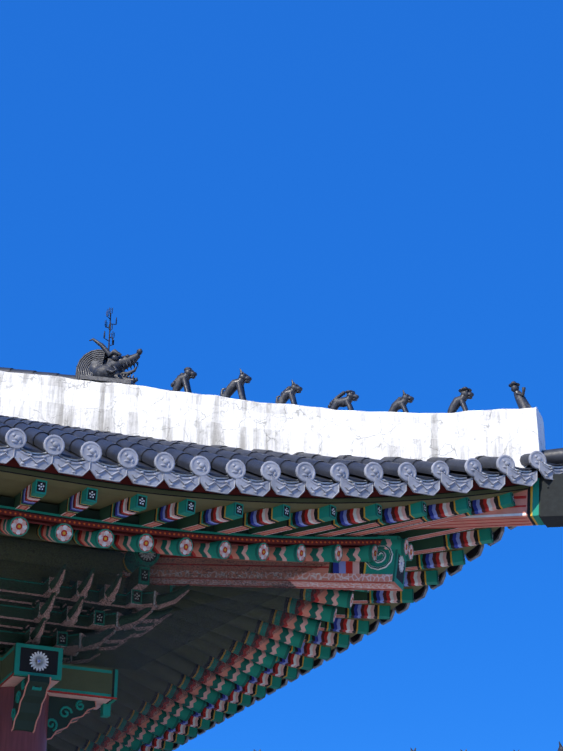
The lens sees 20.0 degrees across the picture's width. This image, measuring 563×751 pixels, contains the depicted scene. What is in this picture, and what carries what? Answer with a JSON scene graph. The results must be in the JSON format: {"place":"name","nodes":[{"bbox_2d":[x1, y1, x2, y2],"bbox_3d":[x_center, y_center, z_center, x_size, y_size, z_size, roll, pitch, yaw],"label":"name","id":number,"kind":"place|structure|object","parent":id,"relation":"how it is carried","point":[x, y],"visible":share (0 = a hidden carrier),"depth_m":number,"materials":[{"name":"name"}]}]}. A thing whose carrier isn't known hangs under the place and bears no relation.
{"place":"outdoors","nodes":[
{"label":"outdoors","id":0,"kind":"place"},
{"bbox_2d":[0,0,562,750],"label":"sky","id":1,"kind":"structure","parent":0,"point":[330,198],"materials":[{"name":"blue"}]},
{"bbox_2d":[254,742,562,750],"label":"treetops","id":2,"kind":"object","parent":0,"point":[560,748],"visible":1,"depth_m":59.74,"materials":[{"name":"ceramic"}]},
{"label":"ground","id":3,"kind":"structure","parent":0,"visible":0},
{"bbox_2d":[0,687,48,750],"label":"corner column","id":4,"kind":"structure","parent":3,"relation":"on","point":[16,740],"depth_m":15.94,"materials":[{"name":"red wood"}]},
{"bbox_2d":[0,535,189,740],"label":"bracket set","id":5,"kind":"object","parent":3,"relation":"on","point":[34,674],"visible":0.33,"depth_m":16.14,"materials":[{"name":"paint"}]},
{"bbox_2d":[0,458,541,750],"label":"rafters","id":6,"kind":"object","parent":5,"relation":"on","point":[50,503],"visible":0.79,"depth_m":15.22,"materials":[{"name":"paint"}]},
{"bbox_2d":[0,536,329,750],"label":"bird net","id":7,"kind":"object","parent":6,"relation":"attached to","point":[150,630],"visible":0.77,"depth_m":15.90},
{"bbox_2d":[0,415,562,750],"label":"roof tiles","id":8,"kind":"object","parent":6,"relation":"on","point":[148,450],"visible":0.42,"depth_m":14.86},
{"bbox_2d":[0,371,545,485],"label":"roof ridge","id":9,"kind":"structure","parent":8,"relation":"on","point":[515,435],"depth_m":16.43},
{"bbox_2d":[75,338,142,384],"bbox_3d":[-1.886,-0.088,17.660,0.760,0.653,0.341,-9,-27,18],"label":"dragon head ornament","id":10,"kind":"object","parent":9,"relation":"on","point":[103,364],"visible":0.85,"depth_m":17.56,"materials":[{"name":"ceramic"}]},
{"bbox_2d":[103,308,116,348],"bbox_3d":[-1.921,-0.468,17.869,0.138,0.665,0.118,11,-28,-22],"label":"dragon head spike","id":11,"kind":"object","parent":10,"relation":"on","point":[109,327],"visible":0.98,"depth_m":17.90,"materials":[{"name":"metal"}]},
{"bbox_2d":[0,367,562,464],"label":"ridge tiles","id":12,"kind":"object","parent":9,"relation":"on","point":[554,456],"visible":0.46,"depth_m":15.39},
{"bbox_2d":[169,367,531,412],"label":"roof figurines","id":13,"kind":"object","parent":9,"relation":"on","point":[180,382],"visible":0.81,"depth_m":16.43,"materials":[{"name":"ceramic"}]},
{"bbox_2d":[0,444,562,483],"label":"tiles","id":14,"kind":"object","parent":8,"relation":"attached to","point":[279,478],"visible":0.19,"depth_m":14.14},
{"bbox_2d":[0,428,562,750],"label":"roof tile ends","id":15,"kind":"object","parent":8,"relation":"attached to","point":[91,452],"visible":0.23,"depth_m":14.20,"materials":[{"name":"ceramic"}]},
{"bbox_2d":[117,478,544,590],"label":"painted rafters","id":16,"kind":"object","parent":6,"relation":"attached to","point":[524,510],"visible":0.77,"depth_m":15.43,"materials":[{"name":"paint"}]},
{"bbox_2d":[118,569,397,590],"bbox_3d":[-0.916,2.058,16.208,4.347,0.684,0.307,-9,-28,18],"label":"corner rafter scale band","id":17,"kind":"object","parent":16,"relation":"attached to","point":[346,576],"visible":0.39,"depth_m":15.69,"materials":[{"name":"paint"}]},
{"bbox_2d":[540,474,562,527],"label":"beam end cover","id":18,"kind":"object","parent":16,"relation":"attached to","point":[551,505],"visible":1,"depth_m":15.04,"materials":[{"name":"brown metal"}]}
]}

